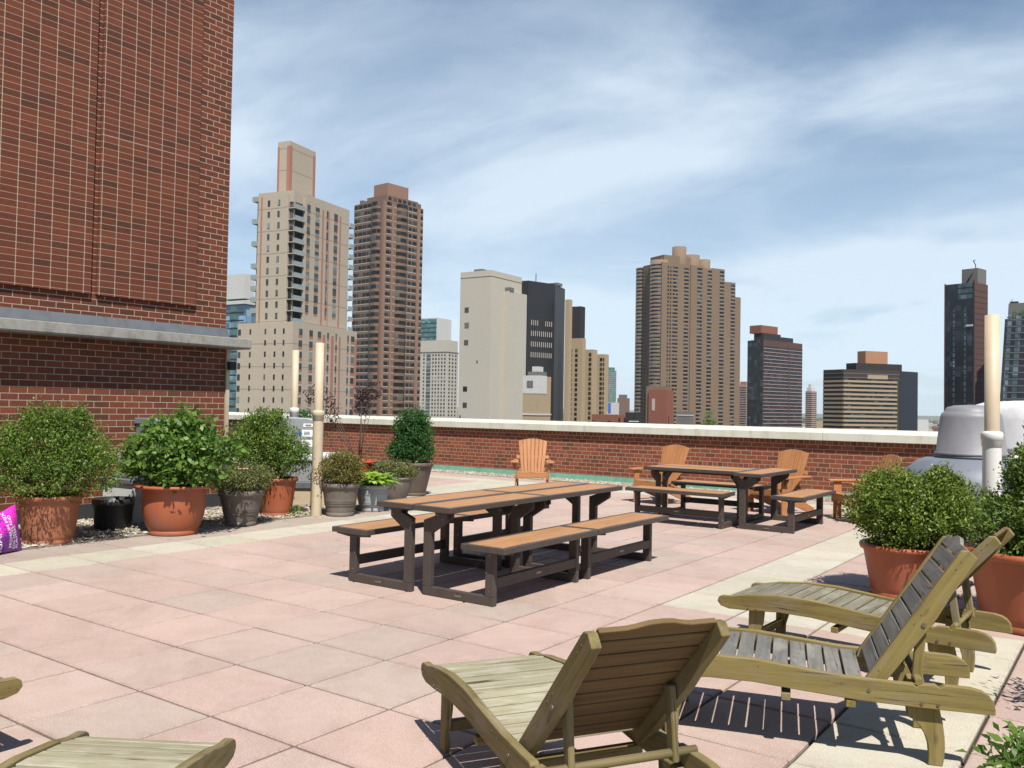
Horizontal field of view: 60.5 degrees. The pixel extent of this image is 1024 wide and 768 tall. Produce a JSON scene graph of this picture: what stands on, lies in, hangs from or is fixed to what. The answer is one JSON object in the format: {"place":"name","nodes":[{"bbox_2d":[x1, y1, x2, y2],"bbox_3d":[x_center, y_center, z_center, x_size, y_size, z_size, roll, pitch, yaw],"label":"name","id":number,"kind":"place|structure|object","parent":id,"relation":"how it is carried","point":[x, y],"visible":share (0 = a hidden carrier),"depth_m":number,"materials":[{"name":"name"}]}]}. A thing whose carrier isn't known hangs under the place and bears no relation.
{"place":"outdoors","nodes":[
{"label":"outdoors","id":0,"kind":"place"},
{"bbox_2d":[226,274,254,411],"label":"glass tower","id":1,"kind":"structure","parent":0,"point":[239,295],"depth_m":403.71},
{"bbox_2d":[236,141,356,414],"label":"apartment tower","id":2,"kind":"structure","parent":0,"point":[302,287],"depth_m":230.12,"materials":[{"name":"concrete"}]},
{"bbox_2d":[352,183,422,416],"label":"apartment tower","id":3,"kind":"structure","parent":0,"point":[387,273],"depth_m":372.13,"materials":[{"name":"brown brick"}]},
{"bbox_2d":[368,333,377,336],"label":"bay window","id":4,"kind":"structure","parent":3,"relation":"in","point":[370,334],"depth_m":366.77,"materials":[{"name":"grey glass"}]},
{"bbox_2d":[368,340,377,343],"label":"bay window","id":5,"kind":"structure","parent":3,"relation":"in","point":[369,341],"depth_m":366.82,"materials":[{"name":"grey glass"}]},
{"bbox_2d":[368,347,377,350],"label":"bay window","id":6,"kind":"structure","parent":3,"relation":"in","point":[369,348],"depth_m":366.73,"materials":[{"name":"grey glass"}]},
{"bbox_2d":[368,354,377,357],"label":"bay window","id":7,"kind":"structure","parent":3,"relation":"in","point":[369,355],"depth_m":366.59,"materials":[{"name":"grey glass"}]},
{"bbox_2d":[369,312,378,315],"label":"bay window","id":8,"kind":"structure","parent":3,"relation":"in","point":[371,313],"depth_m":367.04,"materials":[{"name":"grey glass"}]},
{"bbox_2d":[371,201,380,205],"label":"bay window","id":9,"kind":"structure","parent":3,"relation":"in","point":[375,202],"depth_m":368.30,"materials":[{"name":"grey glass"}]},
{"bbox_2d":[371,215,380,219],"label":"bay window","id":10,"kind":"structure","parent":3,"relation":"in","point":[374,216],"depth_m":368.21,"materials":[{"name":"grey glass"}]},
{"bbox_2d":[393,403,403,406],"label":"window","id":11,"kind":"structure","parent":3,"relation":"in","point":[394,404],"depth_m":370.55,"materials":[{"name":"black glass"}]},
{"bbox_2d":[393,376,404,379],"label":"bay window","id":12,"kind":"structure","parent":3,"relation":"in","point":[394,377],"depth_m":371.10,"materials":[{"name":"grey glass"}]},
{"bbox_2d":[393,383,404,386],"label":"window","id":13,"kind":"structure","parent":3,"relation":"in","point":[394,384],"depth_m":371.01,"materials":[{"name":"grey glass"}]},
{"bbox_2d":[394,348,404,351],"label":"bay window","id":14,"kind":"structure","parent":3,"relation":"in","point":[395,349],"depth_m":371.10,"materials":[{"name":"grey glass"}]},
{"bbox_2d":[394,355,404,358],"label":"bay window","id":15,"kind":"structure","parent":3,"relation":"in","point":[395,356],"depth_m":371.10,"materials":[{"name":"grey glass"}]},
{"bbox_2d":[394,362,404,365],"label":"bay window","id":16,"kind":"structure","parent":3,"relation":"in","point":[395,363],"depth_m":371.10,"materials":[{"name":"black glass"}]},
{"bbox_2d":[394,369,404,372],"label":"bay window","id":17,"kind":"structure","parent":3,"relation":"in","point":[395,370],"depth_m":371.28,"materials":[{"name":"black glass"}]},
{"bbox_2d":[394,327,405,331],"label":"bay window","id":18,"kind":"structure","parent":3,"relation":"in","point":[395,328],"depth_m":371.28,"materials":[{"name":"grey glass"}]},
{"bbox_2d":[394,334,405,338],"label":"bay window","id":19,"kind":"structure","parent":3,"relation":"in","point":[395,335],"depth_m":371.19,"materials":[{"name":"grey glass"}]},
{"bbox_2d":[394,341,405,345],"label":"bay window","id":20,"kind":"structure","parent":3,"relation":"in","point":[395,342],"depth_m":371.19,"materials":[{"name":"grey glass"}]},
{"bbox_2d":[395,300,405,303],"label":"bay window","id":21,"kind":"structure","parent":3,"relation":"in","point":[396,301],"depth_m":371.64,"materials":[{"name":"grey glass"}]},
{"bbox_2d":[395,320,405,324],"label":"bay window","id":22,"kind":"structure","parent":3,"relation":"in","point":[396,321],"depth_m":371.64,"materials":[{"name":"grey glass"}]},
{"bbox_2d":[395,279,406,283],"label":"bay window","id":23,"kind":"structure","parent":3,"relation":"in","point":[396,280],"depth_m":371.82,"materials":[{"name":"grey glass"}]},
{"bbox_2d":[395,286,406,290],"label":"bay window","id":24,"kind":"structure","parent":3,"relation":"in","point":[396,287],"depth_m":371.73,"materials":[{"name":"grey glass"}]},
{"bbox_2d":[395,293,406,297],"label":"bay window","id":25,"kind":"structure","parent":3,"relation":"in","point":[396,294],"depth_m":371.73,"materials":[{"name":"grey glass"}]},
{"bbox_2d":[396,265,406,269],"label":"bay window","id":26,"kind":"structure","parent":3,"relation":"in","point":[397,266],"depth_m":372.19,"materials":[{"name":"grey glass"}]},
{"bbox_2d":[396,272,406,276],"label":"bay window","id":27,"kind":"structure","parent":3,"relation":"in","point":[397,273],"depth_m":372.19,"materials":[{"name":"grey glass"}]},
{"bbox_2d":[396,231,407,236],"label":"bay window","id":28,"kind":"structure","parent":3,"relation":"in","point":[397,232],"depth_m":372.37,"materials":[{"name":"grey glass"}]},
{"bbox_2d":[396,238,407,243],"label":"bay window","id":29,"kind":"structure","parent":3,"relation":"in","point":[397,239],"depth_m":372.28,"materials":[{"name":"grey glass"}]},
{"bbox_2d":[396,245,407,249],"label":"bay window","id":30,"kind":"structure","parent":3,"relation":"in","point":[397,246],"depth_m":372.64,"materials":[{"name":"grey glass"}]},
{"bbox_2d":[397,217,407,222],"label":"bay window","id":31,"kind":"structure","parent":3,"relation":"in","point":[398,218],"depth_m":372.73,"materials":[{"name":"grey glass"}]},
{"bbox_2d":[397,224,407,229],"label":"bay window","id":32,"kind":"structure","parent":3,"relation":"in","point":[398,225],"depth_m":372.64,"materials":[{"name":"grey glass"}]},
{"bbox_2d":[18,456,832,550],"bbox_3d":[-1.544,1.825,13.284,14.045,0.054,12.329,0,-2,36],"label":"gravel","id":33,"kind":"structure","parent":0,"point":[94,533],"depth_m":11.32,"materials":[{"name":"grey gravel"}]},
{"bbox_2d":[0,397,129,544],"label":"potted shrub","id":34,"kind":"object","parent":33,"relation":"on","point":[49,515],"visible":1,"depth_m":9.15,"materials":[{"name":"green plant"}]},
{"bbox_2d":[91,496,134,529],"bbox_3d":[-4.709,1.524,10.363,0.472,0.352,0.468,0,-2,36],"label":"nursery pot","id":35,"kind":"object","parent":33,"relation":"on","point":[112,512],"visible":0.99,"depth_m":10.19,"materials":[{"name":"black plastic"}]},
{"bbox_2d":[100,473,155,523],"bbox_3d":[-4.708,1.427,11.019,0.660,0.600,0.620,0,-2,32],"label":"planter box","id":36,"kind":"object","parent":33,"relation":"on","point":[126,488],"visible":0.31,"depth_m":10.72,"materials":[{"name":"grey metal"}]},
{"bbox_2d":[135,418,168,435],"bbox_3d":[-4.676,1.107,11.759,0.370,1.300,0.640,0,-2,36],"label":"utility cabinet","id":37,"kind":"object","parent":33,"relation":"on","point":[138,421],"visible":0.1,"depth_m":11.57,"materials":[{"name":"grey metal"}]},
{"bbox_2d":[220,405,322,516],"bbox_3d":[-3.324,1.035,11.931,1.254,1.499,1.259,2,-2,-36],"label":"potted shrub","id":38,"kind":"object","parent":33,"relation":"on","point":[277,447],"visible":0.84,"depth_m":11.74,"materials":[{"name":"green plant"}]},
{"bbox_2d":[289,350,298,416],"bbox_3d":[-3.450,0.649,13.889,0.151,2.370,0.151,0,-2,36],"label":"vent pipe","id":39,"kind":"object","parent":33,"relation":"on","point":[294,410],"visible":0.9,"depth_m":13.86,"materials":[{"name":"beige plastic"}]},
{"bbox_2d":[287,506,306,514],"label":"weed","id":40,"kind":"object","parent":33,"relation":"on","point":[298,508],"visible":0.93,"depth_m":11.88,"materials":[{"name":"green plant"}]},
{"bbox_2d":[257,452,338,504],"bbox_3d":[-3.280,1.437,13.404,1.240,0.775,0.720,1,-2,0],"label":"condenser","id":41,"kind":"object","parent":33,"relation":"on","point":[302,494],"visible":0.07,"depth_m":13.07,"materials":[{"name":"white paint"}]},
{"bbox_2d":[275,417,312,452],"bbox_3d":[-3.283,0.774,13.408,0.650,0.540,0.367,1,-2,0],"label":"control cabinet","id":42,"kind":"object","parent":41,"relation":"on","point":[305,425],"visible":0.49,"depth_m":13.23,"materials":[{"name":"grey metal"}]},
{"bbox_2d":[287,407,328,435],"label":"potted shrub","id":43,"kind":"object","parent":33,"relation":"on","point":[305,413],"visible":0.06,"depth_m":14.46,"materials":[{"name":"green plant"}]},
{"bbox_2d":[303,378,383,500],"bbox_3d":[-2.695,0.869,13.924,1.270,1.957,0.590,1,-2,-12],"label":"potted tree","id":44,"kind":"object","parent":33,"relation":"on","point":[362,399],"visible":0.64,"depth_m":13.96,"materials":[{"name":"brown plant"}]},
{"bbox_2d":[419,340,458,417],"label":"apartment block","id":45,"kind":"structure","parent":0,"point":[438,378],"depth_m":646.39,"materials":[{"name":"beige paint"}]},
{"bbox_2d":[422,391,455,415],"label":"window","id":46,"kind":"structure","parent":45,"relation":"in","point":[423,391],"depth_m":644.81,"materials":[{"name":"grey glass"}]},
{"bbox_2d":[458,269,526,419],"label":"slab building","id":47,"kind":"structure","parent":0,"point":[492,340],"depth_m":336.14,"materials":[{"name":"concrete"}]},
{"bbox_2d":[0,457,1023,767],"bbox_3d":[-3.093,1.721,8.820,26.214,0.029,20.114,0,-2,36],"label":"terrace paving","id":48,"kind":"structure","parent":0,"point":[286,643],"depth_m":5.77,"materials":[{"name":"tile"}]},
{"bbox_2d":[0,505,21,553],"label":"soil bag","id":49,"kind":"object","parent":48,"relation":"on","point":[10,540],"visible":1,"depth_m":8.70,"materials":[{"name":"plastic"}]},
{"bbox_2d":[0,677,22,699],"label":"sun lounger","id":50,"kind":"object","parent":48,"relation":"on","point":[10,686],"visible":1,"depth_m":3.70,"materials":[{"name":"yellow wood"}]},
{"bbox_2d":[0,731,235,767],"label":"sun lounger","id":51,"kind":"object","parent":48,"relation":"on","point":[80,749],"visible":1,"depth_m":2.89,"materials":[{"name":"brown wood"}]},
{"bbox_2d":[0,0,250,523],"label":"brick building","id":52,"kind":"structure","parent":48,"relation":"on","point":[115,130],"depth_m":11.38,"materials":[{"name":"red brick"}]},
{"bbox_2d":[222,420,239,462],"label":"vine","id":53,"kind":"object","parent":52,"relation":"attached to","point":[234,427],"visible":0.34,"depth_m":12.81,"materials":[{"name":"green plant"}]},
{"bbox_2d":[112,400,249,536],"bbox_3d":[-3.858,0.958,10.210,1.550,1.545,1.245,0,-2,36],"label":"potted shrub","id":54,"kind":"object","parent":48,"relation":"on","point":[179,457],"visible":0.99,"depth_m":9.92,"materials":[{"name":"green plant"}]},
{"bbox_2d":[207,459,280,526],"bbox_3d":[-3.390,1.351,10.978,0.932,0.817,0.874,0,-2,36],"label":"potted shrub","id":55,"kind":"object","parent":48,"relation":"on","point":[241,505],"visible":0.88,"depth_m":10.79,"materials":[{"name":"green plant"}]},
{"bbox_2d":[311,343,324,516],"bbox_3d":[-2.649,0.618,11.986,0.168,2.360,0.168,0,-2,36],"label":"vent pipe","id":56,"kind":"object","parent":48,"relation":"on","point":[318,413],"visible":1,"depth_m":11.93,"materials":[{"name":"beige plastic"}]},
{"bbox_2d":[306,447,368,516],"bbox_3d":[-2.363,1.335,12.056,0.866,0.940,0.802,2,-2,-30],"label":"potted shrub","id":57,"kind":"object","parent":48,"relation":"on","point":[341,487],"visible":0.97,"depth_m":11.89,"materials":[{"name":"green plant"}]},
{"bbox_2d":[355,471,400,511],"bbox_3d":[-1.980,1.547,12.632,0.843,0.560,0.805,1,-2,12],"label":"potted shrub","id":58,"kind":"object","parent":48,"relation":"on","point":[373,489],"visible":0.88,"depth_m":12.48,"materials":[{"name":"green plant"}]},
{"bbox_2d":[367,457,422,499],"bbox_3d":[-1.891,1.508,13.893,0.908,0.706,0.808,0,-2,36],"label":"potted shrub","id":59,"kind":"object","parent":48,"relation":"on","point":[403,478],"visible":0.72,"depth_m":13.69,"materials":[{"name":"green plant"}]},
{"bbox_2d":[382,404,438,495],"bbox_3d":[-1.692,1.109,15.003,1.005,1.570,0.894,0,-2,36],"label":"potted shrub","id":60,"kind":"object","parent":48,"relation":"on","point":[412,437],"visible":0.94,"depth_m":14.82,"materials":[{"name":"green plant"}]},
{"bbox_2d":[332,490,509,591],"bbox_3d":[-0.789,1.360,7.939,0.920,0.724,1.400,0,-2,36],"label":"picnic bench table","id":61,"kind":"object","parent":48,"relation":"on","point":[402,519],"visible":0.77,"depth_m":7.60,"materials":[{"name":"brown wood"}]},
{"bbox_2d":[413,493,597,606],"bbox_3d":[-0.025,1.359,7.391,0.920,0.724,1.400,0,-2,36],"label":"picnic bench table","id":62,"kind":"object","parent":48,"relation":"on","point":[514,543],"visible":1,"depth_m":7.10,"materials":[{"name":"brown wood"}]},
{"bbox_2d":[453,481,588,567],"bbox_3d":[0.036,1.404,9.088,0.920,0.724,1.400,0,-2,36],"label":"picnic bench table","id":63,"kind":"object","parent":48,"relation":"on","point":[459,538],"visible":0.34,"depth_m":8.75,"materials":[{"name":"brown wood"}]},
{"bbox_2d":[510,438,554,485],"bbox_3d":[0.375,1.484,16.070,0.800,0.947,0.958,1,-2,2],"label":"adirondack chair","id":64,"kind":"object","parent":48,"relation":"on","point":[527,447],"visible":0.88,"depth_m":16.25,"materials":[{"name":"orange wood"}]},
{"bbox_2d":[421,618,730,767],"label":"sun lounger","id":65,"kind":"object","parent":48,"relation":"on","point":[635,683],"visible":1,"depth_m":3.01,"materials":[{"name":"brown wood"}]},
{"bbox_2d":[223,412,937,498],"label":"parapet wall","id":66,"kind":"structure","parent":48,"relation":"on","point":[604,451],"depth_m":18.05,"materials":[{"name":"brick"}]},
{"bbox_2d":[516,484,668,578],"bbox_3d":[0.799,1.403,8.540,0.920,0.724,1.400,0,-2,36],"label":"picnic bench table","id":67,"kind":"object","parent":48,"relation":"on","point":[591,552],"visible":0.75,"depth_m":8.38,"materials":[{"name":"brown wood"}]},
{"bbox_2d":[628,445,690,504],"bbox_3d":[2.503,1.479,14.472,0.958,0.947,0.800,2,-2,-43],"label":"adirondack chair","id":68,"kind":"object","parent":48,"relation":"on","point":[674,454],"visible":0.59,"depth_m":14.53,"materials":[{"name":"orange wood"}]},
{"bbox_2d":[625,465,748,528],"bbox_3d":[2.378,1.520,11.940,1.400,0.724,0.920,0,-2,36],"label":"picnic bench table","id":69,"kind":"object","parent":48,"relation":"on","point":[658,490],"visible":0.78,"depth_m":11.79,"materials":[{"name":"brown wood"}]},
{"bbox_2d":[660,464,770,521],"bbox_3d":[2.926,1.549,12.704,1.400,0.724,0.920,0,-2,36],"label":"picnic bench table","id":70,"kind":"object","parent":48,"relation":"on","point":[683,483],"visible":0.64,"depth_m":12.73,"materials":[{"name":"brown wood"}]},
{"bbox_2d":[748,449,813,514],"bbox_3d":[4.108,1.479,13.405,0.958,0.947,0.800,2,-2,-38],"label":"adirondack chair","id":71,"kind":"object","parent":48,"relation":"on","point":[792,459],"visible":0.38,"depth_m":13.42,"materials":[{"name":"orange wood"}]},
{"bbox_2d":[733,468,835,533],"bbox_3d":[3.647,1.535,11.694,0.920,0.724,1.400,0,-2,36],"label":"picnic bench table","id":72,"kind":"object","parent":48,"relation":"on","point":[791,498],"visible":1,"depth_m":11.39,"materials":[{"name":"brown wood"}]},
{"bbox_2d":[665,535,995,766],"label":"sun lounger","id":73,"kind":"object","parent":48,"relation":"on","point":[907,620],"visible":0.76,"depth_m":3.97,"materials":[{"name":"brown wood"}]},
{"bbox_2d":[827,454,901,523],"bbox_3d":[5.094,1.472,12.484,0.958,0.947,0.800,1,-2,-6],"label":"adirondack chair","id":74,"kind":"object","parent":48,"relation":"on","point":[837,487],"visible":0.41,"depth_m":12.70,"materials":[{"name":"orange wood"}]},
{"bbox_2d":[718,526,1014,684],"bbox_3d":[2.139,1.258,5.401,1.604,0.901,0.588,0,-2,37],"label":"sun lounger","id":75,"kind":"object","parent":48,"relation":"on","point":[841,608],"visible":0.73,"depth_m":5.24,"materials":[{"name":"brown wood"}]},
{"bbox_2d":[829,454,997,597],"bbox_3d":[3.365,1.183,7.353,1.310,1.194,1.164,0,-2,36],"label":"potted shrub","id":76,"kind":"object","parent":48,"relation":"on","point":[895,511],"visible":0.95,"depth_m":7.16,"materials":[{"name":"green plant"}]},
{"bbox_2d":[905,405,1018,555],"bbox_3d":[4.957,1.044,9.480,1.450,1.640,1.450,0,-2,36],"label":"exhaust fan","id":77,"kind":"object","parent":48,"relation":"on","point":[958,444],"visible":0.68,"depth_m":9.25,"materials":[{"name":"grey metal"}]},
{"bbox_2d":[954,425,1023,635],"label":"potted shrub","id":78,"kind":"object","parent":48,"relation":"on","point":[998,577],"visible":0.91,"depth_m":6.24,"materials":[{"name":"green plant"}]},
{"bbox_2d":[955,705,1023,767],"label":"potted shrub","id":79,"kind":"object","parent":48,"relation":"on","point":[1012,758],"visible":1,"depth_m":3.28,"materials":[{"name":"green plant"}]},
{"bbox_2d":[981,315,1003,534],"bbox_3d":[4.262,0.597,7.792,0.180,2.420,0.180,0,-2,36],"label":"vent pipe","id":80,"kind":"object","parent":48,"relation":"on","point":[992,437],"visible":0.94,"depth_m":7.75,"materials":[{"name":"beige plastic"}]},
{"bbox_2d":[976,401,1023,458],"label":"exhaust fan","id":81,"kind":"object","parent":48,"relation":"on","point":[1012,412],"visible":0.18,"depth_m":10.12},
{"bbox_2d":[522,366,550,420],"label":"mechanical building","id":82,"kind":"structure","parent":0,"point":[536,393],"depth_m":151.11,"materials":[{"name":"beige concrete"}]},
{"bbox_2d":[522,280,564,420],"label":"office tower","id":83,"kind":"structure","parent":0,"point":[545,323],"depth_m":450.12,"materials":[{"name":"grey"}]},
{"bbox_2d":[563,299,571,420],"bbox_3d":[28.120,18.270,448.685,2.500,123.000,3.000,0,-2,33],"label":"office building","id":84,"kind":"structure","parent":0,"point":[567,361],"depth_m":448.32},
{"bbox_2d":[572,306,584,337],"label":"office tower","id":85,"kind":"structure","parent":0,"point":[578,321],"depth_m":523.04,"materials":[{"name":"grey glass"}]},
{"bbox_2d":[571,338,608,421],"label":"apartment block","id":86,"kind":"structure","parent":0,"point":[589,380],"depth_m":504.09,"materials":[{"name":"beige concrete"}]},
{"bbox_2d":[592,414,624,422],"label":"building","id":87,"kind":"structure","parent":0,"point":[612,418],"depth_m":304.24,"materials":[{"name":"red brick"}]},
{"bbox_2d":[227,0,1023,415],"label":"sky","id":88,"kind":"structure","parent":0,"point":[843,163],"materials":[{"name":"blue"}]},
{"bbox_2d":[625,412,640,422],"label":"building","id":89,"kind":"structure","parent":0,"point":[632,417],"depth_m":242.27,"materials":[{"name":"grey concrete"}]},
{"bbox_2d":[646,386,673,423],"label":"brick building","id":90,"kind":"structure","parent":0,"point":[659,404],"depth_m":251.77,"materials":[{"name":"red brick"}]},
{"bbox_2d":[677,412,693,424],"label":"building","id":91,"kind":"structure","parent":0,"point":[685,418],"depth_m":235.29,"materials":[{"name":"grey concrete"}]},
{"bbox_2d":[457,407,939,423],"bbox_3d":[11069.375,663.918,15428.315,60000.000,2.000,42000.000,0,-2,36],"label":"ground","id":92,"kind":"structure","parent":0,"point":[933,418],"depth_m":16344.05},
{"bbox_2d":[421,318,450,340],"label":"office block","id":93,"kind":"structure","parent":92,"relation":"on","point":[435,329],"depth_m":807.30,"materials":[{"name":"white concrete"}]},
{"bbox_2d":[608,367,615,402],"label":"glass tower","id":94,"kind":"structure","parent":92,"relation":"on","point":[612,387],"depth_m":1807.38,"materials":[{"name":"teal glass"}]},
{"bbox_2d":[608,402,618,414],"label":"sign building","id":95,"kind":"structure","parent":92,"relation":"on","point":[613,408],"depth_m":902.24,"materials":[{"name":"white"}]},
{"bbox_2d":[617,395,629,414],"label":"apartment block","id":96,"kind":"structure","parent":92,"relation":"on","point":[623,401],"depth_m":1503.92,"materials":[{"name":"beige concrete"}]},
{"bbox_2d":[634,246,740,425],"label":"apartment tower","id":97,"kind":"structure","parent":92,"relation":"on","point":[687,326],"depth_m":677.36,"materials":[{"name":"beige concrete"}]},
{"bbox_2d":[642,304,734,425],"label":"window","id":98,"kind":"structure","parent":97,"relation":"in","point":[731,340],"depth_m":678.07,"materials":[{"name":"black glass"}]},
{"bbox_2d":[457,413,938,431],"bbox_3d":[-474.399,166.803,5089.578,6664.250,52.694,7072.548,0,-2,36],"label":"distant city","id":99,"kind":"object","parent":92,"relation":"on","point":[924,425],"visible":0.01,"depth_m":2430.62,"materials":[{"name":"beige"}]},
{"bbox_2d":[457,412,939,425],"bbox_3d":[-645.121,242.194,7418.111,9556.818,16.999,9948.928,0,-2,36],"label":"distant trees","id":100,"kind":"object","parent":92,"relation":"on","point":[820,418],"visible":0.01,"depth_m":6591.51,"materials":[{"name":"green plant"}]},
{"bbox_2d":[747,325,802,427],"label":"apartment tower","id":101,"kind":"structure","parent":92,"relation":"on","point":[774,378],"depth_m":781.71,"materials":[{"name":"grey"}]},
{"bbox_2d":[700,409,717,424],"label":"tree","id":102,"kind":"object","parent":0,"point":[708,422],"visible":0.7,"depth_m":240.93,"materials":[{"name":"green plant"}]},
{"bbox_2d":[739,382,746,425],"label":"apartment tower","id":103,"kind":"structure","parent":0,"point":[743,405],"depth_m":1103.03,"materials":[{"name":"concrete"}]},
{"bbox_2d":[805,384,816,427],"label":"apartment tower","id":104,"kind":"structure","parent":0,"point":[810,407],"depth_m":1304.24,"materials":[{"name":"beige concrete"}]},
{"bbox_2d":[823,351,917,430],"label":"apartment building","id":105,"kind":"structure","parent":0,"point":[871,390],"depth_m":608.79,"materials":[{"name":"brown concrete"}]},
{"bbox_2d":[944,260,987,409],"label":"glass tower","id":106,"kind":"structure","parent":0,"point":[965,306],"depth_m":506.74,"materials":[{"name":"glass"}]},
{"bbox_2d":[1000,301,1023,400],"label":"glass tower","id":107,"kind":"structure","parent":0,"point":[1012,381],"depth_m":478.42,"materials":[{"name":"blue glass"}]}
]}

